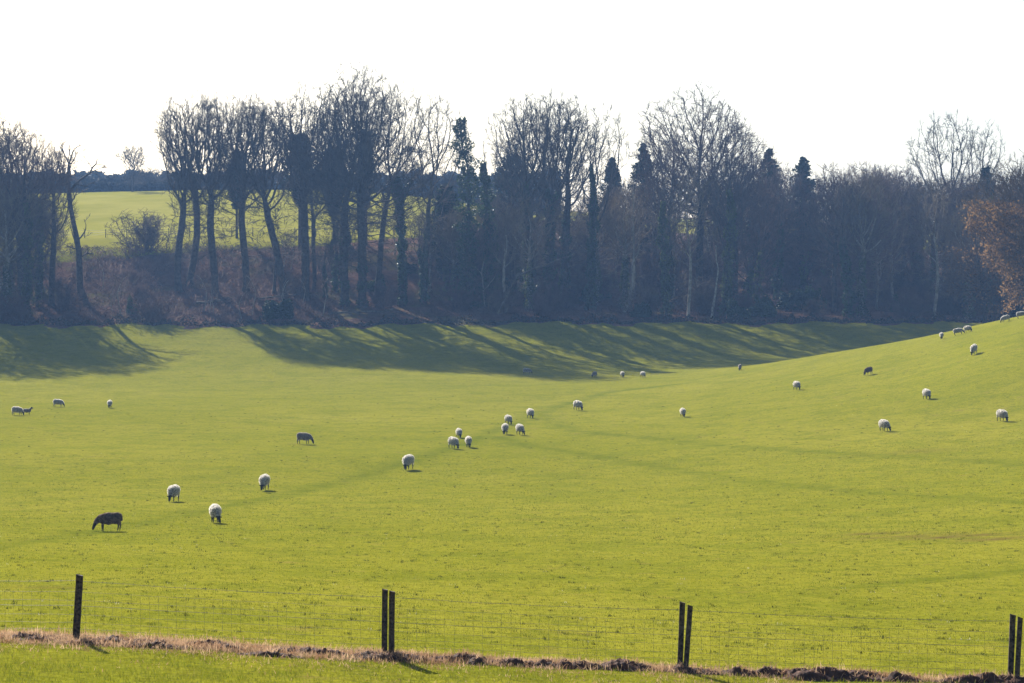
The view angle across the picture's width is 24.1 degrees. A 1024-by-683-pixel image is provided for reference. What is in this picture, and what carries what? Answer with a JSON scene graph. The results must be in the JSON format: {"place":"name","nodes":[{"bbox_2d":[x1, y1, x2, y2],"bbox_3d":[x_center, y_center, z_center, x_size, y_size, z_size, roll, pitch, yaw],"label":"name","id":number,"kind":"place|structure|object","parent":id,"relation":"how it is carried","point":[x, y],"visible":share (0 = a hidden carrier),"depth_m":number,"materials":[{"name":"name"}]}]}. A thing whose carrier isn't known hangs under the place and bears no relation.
{"place":"outdoors","nodes":[
{"label":"outdoors","id":0,"kind":"place"},
{"bbox_2d":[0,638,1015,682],"bbox_3d":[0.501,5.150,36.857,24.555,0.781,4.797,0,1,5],"label":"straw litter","id":1,"kind":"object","parent":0,"point":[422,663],"visible":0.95,"depth_m":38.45,"materials":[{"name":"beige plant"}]},
{"bbox_2d":[0,190,1023,682],"bbox_3d":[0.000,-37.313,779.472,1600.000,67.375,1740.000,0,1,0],"label":"ground","id":2,"kind":"structure","parent":0,"point":[174,392],"depth_m":134.48,"materials":[{"name":"green plant"}]},
{"bbox_2d":[0,112,31,245],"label":"bare tree","id":3,"kind":"object","parent":2,"relation":"on","point":[2,142],"visible":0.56,"depth_m":328.57,"materials":[{"name":"brown wood"}]},
{"bbox_2d":[1,179,40,317],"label":"bare tree","id":4,"kind":"object","parent":2,"relation":"on","point":[28,278],"visible":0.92,"depth_m":322.94,"materials":[{"name":"brown plant"}]},
{"bbox_2d":[0,183,52,320],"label":"bare tree","id":5,"kind":"object","parent":2,"relation":"on","point":[6,284],"visible":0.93,"depth_m":321.94,"materials":[{"name":"brown wood"}]},
{"bbox_2d":[0,190,53,307],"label":"bare tree","id":6,"kind":"object","parent":2,"relation":"on","point":[13,282],"visible":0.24,"depth_m":328.18,"materials":[{"name":"brown wood"}]},
{"bbox_2d":[0,126,56,296],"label":"bare tree","id":7,"kind":"object","parent":2,"relation":"on","point":[21,178],"visible":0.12,"depth_m":333.95,"materials":[{"name":"brown wood"}]},
{"bbox_2d":[16,182,50,306],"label":"bare tree","id":8,"kind":"object","parent":2,"relation":"on","point":[38,287],"visible":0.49,"depth_m":332.76,"materials":[{"name":"brown plant"}]},
{"bbox_2d":[0,120,81,303],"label":"bare tree","id":9,"kind":"object","parent":2,"relation":"on","point":[32,167],"visible":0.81,"depth_m":326.59,"materials":[{"name":"brown plant"}]},
{"bbox_2d":[28,145,79,305],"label":"bare tree","id":10,"kind":"object","parent":2,"relation":"on","point":[51,271],"visible":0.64,"depth_m":333.52,"materials":[{"name":"grey plant"}]},
{"bbox_2d":[37,274,97,311],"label":"bare shrub","id":11,"kind":"object","parent":2,"relation":"on","point":[64,301],"visible":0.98,"depth_m":330.12,"materials":[{"name":"brown plant"}]},
{"bbox_2d":[47,140,109,299],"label":"dead tree","id":12,"kind":"object","parent":2,"relation":"on","point":[79,269],"visible":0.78,"depth_m":337.28,"materials":[{"name":"brown wood"}]},
{"bbox_2d":[92,512,122,530],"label":"sheep","id":13,"kind":"object","parent":2,"relation":"on","point":[108,518],"visible":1,"depth_m":86.94},
{"bbox_2d":[114,143,148,191],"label":"bare tree","id":14,"kind":"object","parent":2,"relation":"on","point":[137,161],"visible":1,"depth_m":501.17,"materials":[{"name":"grey plant"}]},
{"bbox_2d":[103,209,189,253],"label":"bare shrub","id":15,"kind":"object","parent":2,"relation":"on","point":[151,237],"visible":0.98,"depth_m":360.96,"materials":[{"name":"plant"}]},
{"bbox_2d":[127,166,171,182],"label":"trees","id":16,"kind":"object","parent":2,"relation":"on","point":[149,176],"visible":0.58,"depth_m":518.65,"materials":[{"name":"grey plant"}]},
{"bbox_2d":[121,288,202,322],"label":"bare shrub","id":17,"kind":"object","parent":2,"relation":"on","point":[154,310],"visible":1,"depth_m":319.24,"materials":[{"name":"brown plant"}]},
{"bbox_2d":[151,95,206,292],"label":"bare tree","id":18,"kind":"object","parent":2,"relation":"on","point":[183,205],"visible":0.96,"depth_m":341.42,"materials":[{"name":"grey plant"}]},
{"bbox_2d":[146,89,229,285],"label":"bare tree","id":19,"kind":"object","parent":2,"relation":"on","point":[196,230],"visible":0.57,"depth_m":343.86,"materials":[{"name":"grey plant"}]},
{"bbox_2d":[177,88,262,293],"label":"bare tree","id":20,"kind":"object","parent":2,"relation":"on","point":[210,229],"visible":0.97,"depth_m":339.49,"materials":[{"name":"brown plant"}]},
{"bbox_2d":[205,90,295,291],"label":"bare tree","id":21,"kind":"object","parent":2,"relation":"on","point":[243,243],"visible":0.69,"depth_m":341.41,"materials":[{"name":"grey plant"}]},
{"bbox_2d":[212,93,309,294],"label":"bare tree","id":22,"kind":"object","parent":2,"relation":"on","point":[270,223],"visible":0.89,"depth_m":338.75,"materials":[{"name":"grey plant"}]},
{"bbox_2d":[262,298,293,319],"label":"evergreen shrub","id":23,"kind":"object","parent":2,"relation":"on","point":[273,309],"visible":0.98,"depth_m":321.99,"materials":[{"name":"green plant"}]},
{"bbox_2d":[5,171,562,212],"bbox_3d":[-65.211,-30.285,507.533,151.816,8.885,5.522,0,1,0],"label":"hedge","id":24,"kind":"object","parent":2,"relation":"on","point":[101,186],"visible":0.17,"depth_m":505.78,"materials":[{"name":"plant"}]},
{"bbox_2d":[20,168,561,184],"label":"hedge","id":25,"kind":"object","parent":2,"relation":"on","point":[84,173],"visible":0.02,"depth_m":654.31,"materials":[{"name":"plant"}]},
{"bbox_2d":[278,133,316,249],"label":"conifer","id":26,"kind":"object","parent":2,"relation":"on","point":[298,202],"visible":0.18,"depth_m":361.19,"materials":[{"name":"plant"}]},
{"bbox_2d":[259,79,354,300],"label":"bare tree","id":27,"kind":"object","parent":2,"relation":"on","point":[305,238],"visible":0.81,"depth_m":336.96,"materials":[{"name":"grey plant"}]},
{"bbox_2d":[286,109,341,289],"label":"bare tree","id":28,"kind":"object","parent":2,"relation":"on","point":[313,251],"visible":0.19,"depth_m":342.64,"materials":[{"name":"grey plant"}]},
{"bbox_2d":[314,238,336,297],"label":"bare tree","id":29,"kind":"object","parent":2,"relation":"on","point":[324,270],"visible":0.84,"depth_m":338.67,"materials":[{"name":"grey plant"}]},
{"bbox_2d":[321,228,351,291],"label":"bare tree","id":30,"kind":"object","parent":2,"relation":"on","point":[335,274],"visible":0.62,"depth_m":341.67,"materials":[{"name":"grey plant"}]},
{"bbox_2d":[310,80,390,306],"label":"bare tree","id":31,"kind":"object","parent":2,"relation":"on","point":[344,286],"visible":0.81,"depth_m":333.19,"materials":[{"name":"grey plant"}]},
{"bbox_2d":[288,57,437,307],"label":"bare tree","id":32,"kind":"object","parent":2,"relation":"on","point":[362,270],"visible":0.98,"depth_m":331.22,"materials":[{"name":"brown plant"}]},
{"bbox_2d":[374,202,414,254],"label":"bare tree","id":33,"kind":"object","parent":2,"relation":"on","point":[394,232],"visible":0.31,"depth_m":361.59,"materials":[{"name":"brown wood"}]},
{"bbox_2d":[340,75,454,297],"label":"bare tree","id":34,"kind":"object","parent":2,"relation":"on","point":[380,260],"visible":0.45,"depth_m":336.69,"materials":[{"name":"brown plant"}]},
{"bbox_2d":[388,167,414,306],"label":"ivy clad tree","id":35,"kind":"object","parent":2,"relation":"on","point":[402,245],"visible":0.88,"depth_m":333.72,"materials":[{"name":"green plant"}]},
{"bbox_2d":[405,212,434,296],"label":"bare tree","id":36,"kind":"object","parent":2,"relation":"on","point":[419,253],"visible":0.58,"depth_m":340.22,"materials":[{"name":"grey plant"}]},
{"bbox_2d":[398,90,474,303],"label":"bare tree","id":37,"kind":"object","parent":2,"relation":"on","point":[424,283],"visible":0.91,"depth_m":335.44,"materials":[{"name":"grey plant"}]},
{"bbox_2d":[430,183,461,284],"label":"holly tree","id":38,"kind":"object","parent":2,"relation":"on","point":[440,192],"visible":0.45,"depth_m":345.00,"materials":[{"name":"green plant"}]},
{"bbox_2d":[437,201,484,291],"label":"bare tree","id":39,"kind":"object","parent":2,"relation":"on","point":[454,218],"visible":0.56,"depth_m":335.23,"materials":[{"name":"brown wood"}]},
{"bbox_2d":[448,107,484,308],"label":"ivy clad tree","id":40,"kind":"object","parent":2,"relation":"on","point":[468,173],"visible":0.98,"depth_m":331.40,"materials":[{"name":"green plant"}]},
{"bbox_2d":[460,213,512,307],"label":"bare tree","id":41,"kind":"object","parent":2,"relation":"on","point":[479,253],"visible":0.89,"depth_m":331.20,"materials":[{"name":"brown wood"}]},
{"bbox_2d":[477,139,499,307],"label":"ivy clad tree","id":42,"kind":"object","parent":2,"relation":"on","point":[485,197],"visible":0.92,"depth_m":332.21,"materials":[{"name":"green plant"}]},
{"bbox_2d":[482,202,508,297],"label":"bare tree","id":43,"kind":"object","parent":2,"relation":"on","point":[498,275],"visible":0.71,"depth_m":333.15,"materials":[{"name":"grey plant"}]},
{"bbox_2d":[0,242,1010,324],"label":"bramble cover","id":44,"kind":"object","parent":2,"relation":"on","point":[201,318],"visible":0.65,"depth_m":336.61,"materials":[{"name":"brown plant"}]},
{"bbox_2d":[486,200,526,312],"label":"bare tree","id":45,"kind":"object","parent":2,"relation":"on","point":[512,257],"visible":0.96,"depth_m":328.13,"materials":[{"name":"brown plant"}]},
{"bbox_2d":[0,312,1016,326],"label":"hedge","id":46,"kind":"object","parent":2,"relation":"on","point":[440,320],"visible":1,"depth_m":317.84,"materials":[{"name":"plant"}]},
{"bbox_2d":[490,120,531,290],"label":"bare tree","id":47,"kind":"object","parent":2,"relation":"on","point":[512,267],"visible":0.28,"depth_m":345.58,"materials":[{"name":"grey plant"}]},
{"bbox_2d":[0,574,1022,676],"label":"wire fence","id":48,"kind":"object","parent":2,"relation":"on","point":[388,619],"visible":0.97,"depth_m":39.55,"materials":[{"name":"grey metal"}]},
{"bbox_2d":[489,155,536,241],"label":"conifer","id":49,"kind":"object","parent":2,"relation":"on","point":[506,192],"visible":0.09,"depth_m":365.04,"materials":[{"name":"plant"}]},
{"bbox_2d":[498,208,545,290],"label":"bare tree","id":50,"kind":"object","parent":2,"relation":"on","point":[520,279],"visible":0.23,"depth_m":345.79,"materials":[{"name":"grey plant"}]},
{"bbox_2d":[483,91,567,309],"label":"ivy clad tree","id":51,"kind":"object","parent":2,"relation":"on","point":[525,183],"visible":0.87,"depth_m":331.10,"materials":[{"name":"brown plant"}]},
{"bbox_2d":[494,193,562,311],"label":"bare tree","id":52,"kind":"object","parent":2,"relation":"on","point":[529,287],"visible":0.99,"depth_m":329.37,"materials":[{"name":"brown plant"}]},
{"bbox_2d":[500,87,588,300],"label":"ivy clad tree","id":53,"kind":"object","parent":2,"relation":"on","point":[556,195],"visible":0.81,"depth_m":333.07,"materials":[{"name":"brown plant"}]},
{"bbox_2d":[532,204,589,293],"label":"bare tree","id":54,"kind":"object","parent":2,"relation":"on","point":[576,238],"visible":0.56,"depth_m":338.34,"materials":[{"name":"brown wood"}]},
{"bbox_2d":[537,94,608,302],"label":"ivy clad tree","id":55,"kind":"object","parent":2,"relation":"on","point":[565,228],"visible":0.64,"depth_m":336.27,"materials":[{"name":"plant"}]},
{"bbox_2d":[566,103,630,310],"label":"ivy clad tree","id":56,"kind":"object","parent":2,"relation":"on","point":[593,244],"visible":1,"depth_m":330.30,"materials":[{"name":"brown plant"}]},
{"bbox_2d":[570,192,628,301],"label":"bare tree","id":57,"kind":"object","parent":2,"relation":"on","point":[598,276],"visible":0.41,"depth_m":339.88,"materials":[{"name":"brown wood"}]},
{"bbox_2d":[598,156,625,252],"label":"conifer","id":58,"kind":"object","parent":2,"relation":"on","point":[608,177],"visible":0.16,"depth_m":365.21,"materials":[{"name":"green plant"}]},
{"bbox_2d":[597,186,643,287],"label":"bare tree","id":59,"kind":"object","parent":2,"relation":"on","point":[620,236],"visible":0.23,"depth_m":352.42,"materials":[{"name":"brown wood"}]},
{"bbox_2d":[585,180,657,308],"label":"bare tree","id":60,"kind":"object","parent":2,"relation":"on","point":[625,275],"visible":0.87,"depth_m":334.06,"materials":[{"name":"brown wood"}]},
{"bbox_2d":[622,158,641,311],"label":"dead tree","id":61,"kind":"object","parent":2,"relation":"on","point":[633,267],"visible":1,"depth_m":329.59,"materials":[{"name":"brown wood"}]},
{"bbox_2d":[625,143,661,261],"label":"conifer","id":62,"kind":"object","parent":2,"relation":"on","point":[636,172],"visible":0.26,"depth_m":360.99,"materials":[{"name":"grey plant"}]},
{"bbox_2d":[601,239,686,295],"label":"bare shrub","id":63,"kind":"object","parent":2,"relation":"on","point":[644,268],"visible":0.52,"depth_m":346.16,"materials":[{"name":"brown plant"}]},
{"bbox_2d":[648,177,684,317],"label":"bare tree","id":64,"kind":"object","parent":2,"relation":"on","point":[665,276],"visible":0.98,"depth_m":322.57,"materials":[{"name":"grey plant"}]},
{"bbox_2d":[628,127,707,311],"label":"bare tree","id":65,"kind":"object","parent":2,"relation":"on","point":[673,169],"visible":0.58,"depth_m":330.34,"materials":[{"name":"grey plant"}]},
{"bbox_2d":[662,165,713,318],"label":"bare tree","id":66,"kind":"object","parent":2,"relation":"on","point":[689,244],"visible":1,"depth_m":321.52,"materials":[{"name":"brown wood"}]},
{"bbox_2d":[655,274,724,314],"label":"bare shrub","id":67,"kind":"object","parent":2,"relation":"on","point":[700,306],"visible":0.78,"depth_m":327.99,"materials":[{"name":"brown plant"}]},
{"bbox_2d":[637,79,779,286],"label":"bare tree","id":68,"kind":"object","parent":2,"relation":"on","point":[700,232],"visible":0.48,"depth_m":344.06,"materials":[{"name":"brown plant"}]},
{"bbox_2d":[677,244,740,292],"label":"bare shrub","id":69,"kind":"object","parent":2,"relation":"on","point":[708,273],"visible":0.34,"depth_m":352.12,"materials":[{"name":"plant"}]},
{"bbox_2d":[705,216,727,317],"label":"birch tree","id":70,"kind":"object","parent":2,"relation":"on","point":[714,298],"visible":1,"depth_m":323.87,"materials":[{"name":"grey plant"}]},
{"bbox_2d":[699,163,747,316],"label":"bare tree","id":71,"kind":"object","parent":2,"relation":"on","point":[728,256],"visible":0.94,"depth_m":324.32,"materials":[{"name":"grey plant"}]},
{"bbox_2d":[707,157,751,295],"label":"bare tree","id":72,"kind":"object","parent":2,"relation":"on","point":[735,244],"visible":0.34,"depth_m":335.40,"materials":[{"name":"grey plant"}]},
{"bbox_2d":[691,120,773,300],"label":"bare tree","id":73,"kind":"object","parent":2,"relation":"on","point":[752,172],"visible":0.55,"depth_m":337.06,"materials":[{"name":"grey plant"}]},
{"bbox_2d":[713,175,790,305],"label":"bare tree","id":74,"kind":"object","parent":2,"relation":"on","point":[749,285],"visible":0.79,"depth_m":328.57,"materials":[{"name":"grey plant"}]},
{"bbox_2d":[745,148,790,284],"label":"conifer","id":75,"kind":"object","parent":2,"relation":"on","point":[774,162],"visible":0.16,"depth_m":365.21,"materials":[{"name":"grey plant"}]},
{"bbox_2d":[737,153,799,298],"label":"bare tree","id":76,"kind":"object","parent":2,"relation":"on","point":[757,266],"visible":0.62,"depth_m":344.94,"materials":[{"name":"brown plant"}]},
{"bbox_2d":[738,167,803,290],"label":"bare tree","id":77,"kind":"object","parent":2,"relation":"on","point":[769,263],"visible":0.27,"depth_m":357.75,"materials":[{"name":"brown plant"}]},
{"bbox_2d":[755,168,803,299],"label":"bare tree","id":78,"kind":"object","parent":2,"relation":"on","point":[777,284],"visible":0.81,"depth_m":345.50,"materials":[{"name":"brown plant"}]},
{"bbox_2d":[759,160,816,282],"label":"bare tree","id":79,"kind":"object","parent":2,"relation":"on","point":[792,180],"visible":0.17,"depth_m":364.70,"materials":[{"name":"brown plant"}]},
{"bbox_2d":[775,289,806,309],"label":"evergreen shrub","id":80,"kind":"object","parent":2,"relation":"on","point":[793,297],"visible":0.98,"depth_m":332.76,"materials":[{"name":"green plant"}]},
{"bbox_2d":[780,170,830,290],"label":"bare tree","id":81,"kind":"object","parent":2,"relation":"on","point":[804,273],"visible":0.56,"depth_m":357.07,"materials":[{"name":"brown plant"}]},
{"bbox_2d":[785,156,825,279],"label":"conifer","id":82,"kind":"object","parent":2,"relation":"on","point":[802,165],"visible":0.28,"depth_m":367.04,"materials":[{"name":"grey plant"}]},
{"bbox_2d":[800,172,842,286],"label":"bare tree","id":83,"kind":"object","parent":2,"relation":"on","point":[824,243],"visible":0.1,"depth_m":362.50,"materials":[{"name":"brown plant"}]},
{"bbox_2d":[794,181,855,289],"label":"bare tree","id":84,"kind":"object","parent":2,"relation":"on","point":[820,243],"visible":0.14,"depth_m":354.38,"materials":[{"name":"brown wood"}]},
{"bbox_2d":[806,178,870,317],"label":"bare tree","id":85,"kind":"object","parent":2,"relation":"on","point":[845,262],"visible":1,"depth_m":322.74,"materials":[{"name":"brown plant"}]},
{"bbox_2d":[789,159,890,311],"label":"bare tree","id":86,"kind":"object","parent":2,"relation":"on","point":[834,288],"visible":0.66,"depth_m":330.16,"materials":[{"name":"brown plant"}]},
{"bbox_2d":[821,158,899,298],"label":"bare tree","id":87,"kind":"object","parent":2,"relation":"on","point":[890,217],"visible":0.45,"depth_m":329.95,"materials":[{"name":"brown plant"}]},
{"bbox_2d":[824,165,903,316],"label":"bare tree","id":88,"kind":"object","parent":2,"relation":"on","point":[862,280],"visible":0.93,"depth_m":323.85,"materials":[{"name":"brown wood"}]},
{"bbox_2d":[854,162,909,309],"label":"bare tree","id":89,"kind":"object","parent":2,"relation":"on","point":[880,274],"visible":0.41,"depth_m":332.33,"materials":[{"name":"brown wood"}]},
{"bbox_2d":[880,179,910,296],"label":"bare tree","id":90,"kind":"object","parent":2,"relation":"on","point":[891,276],"visible":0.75,"depth_m":332.78,"materials":[{"name":"brown wood"}]},
{"bbox_2d":[870,180,927,292],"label":"bare tree","id":91,"kind":"object","parent":2,"relation":"on","point":[902,270],"visible":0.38,"depth_m":344.79,"materials":[{"name":"brown wood"}]},
{"bbox_2d":[871,169,937,288],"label":"bare tree","id":92,"kind":"object","parent":2,"relation":"on","point":[905,240],"visible":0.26,"depth_m":347.38,"materials":[{"name":"brown plant"}]},
{"bbox_2d":[899,170,965,302],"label":"bare tree","id":93,"kind":"object","parent":2,"relation":"on","point":[913,203],"visible":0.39,"depth_m":340.09,"materials":[{"name":"brown wood"}]},
{"bbox_2d":[897,171,970,302],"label":"bare tree","id":94,"kind":"object","parent":2,"relation":"on","point":[916,241],"visible":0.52,"depth_m":333.17,"materials":[{"name":"brown wood"}]},
{"bbox_2d":[912,181,958,317],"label":"bare tree","id":95,"kind":"object","parent":2,"relation":"on","point":[936,260],"visible":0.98,"depth_m":322.46,"materials":[{"name":"brown wood"}]},
{"bbox_2d":[902,108,1000,278],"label":"bare tree","id":96,"kind":"object","parent":2,"relation":"on","point":[917,166],"visible":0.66,"depth_m":350.60,"materials":[{"name":"grey plant"}]},
{"bbox_2d":[926,167,985,307],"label":"bare tree","id":97,"kind":"object","parent":2,"relation":"on","point":[954,206],"visible":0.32,"depth_m":334.16,"materials":[{"name":"brown plant"}]},
{"bbox_2d":[937,191,992,318],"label":"bare tree","id":98,"kind":"object","parent":2,"relation":"on","point":[951,228],"visible":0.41,"depth_m":322.35,"materials":[{"name":"brown wood"}]},
{"bbox_2d":[954,119,1006,210],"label":"bare tree","id":99,"kind":"object","parent":2,"relation":"on","point":[981,153],"visible":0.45,"depth_m":353.00,"materials":[{"name":"grey plant"}]},
{"bbox_2d":[939,220,1023,323],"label":"beech tree","id":100,"kind":"object","parent":2,"relation":"on","point":[968,261],"visible":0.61,"depth_m":305.67,"materials":[{"name":"brown plant"}]},
{"bbox_2d":[956,149,1023,313],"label":"beech tree","id":101,"kind":"object","parent":2,"relation":"on","point":[1004,250],"visible":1,"depth_m":282.71,"materials":[{"name":"brown plant"}]},
{"bbox_2d":[0,626,1023,682],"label":"dead grass","id":102,"kind":"structure","parent":0,"point":[254,647],"depth_m":39.32,"materials":[{"name":"beige plant"}]},
{"bbox_2d":[0,0,1023,221],"label":"sky","id":103,"kind":"structure","parent":0,"point":[821,81],"materials":[{"name":"white"}]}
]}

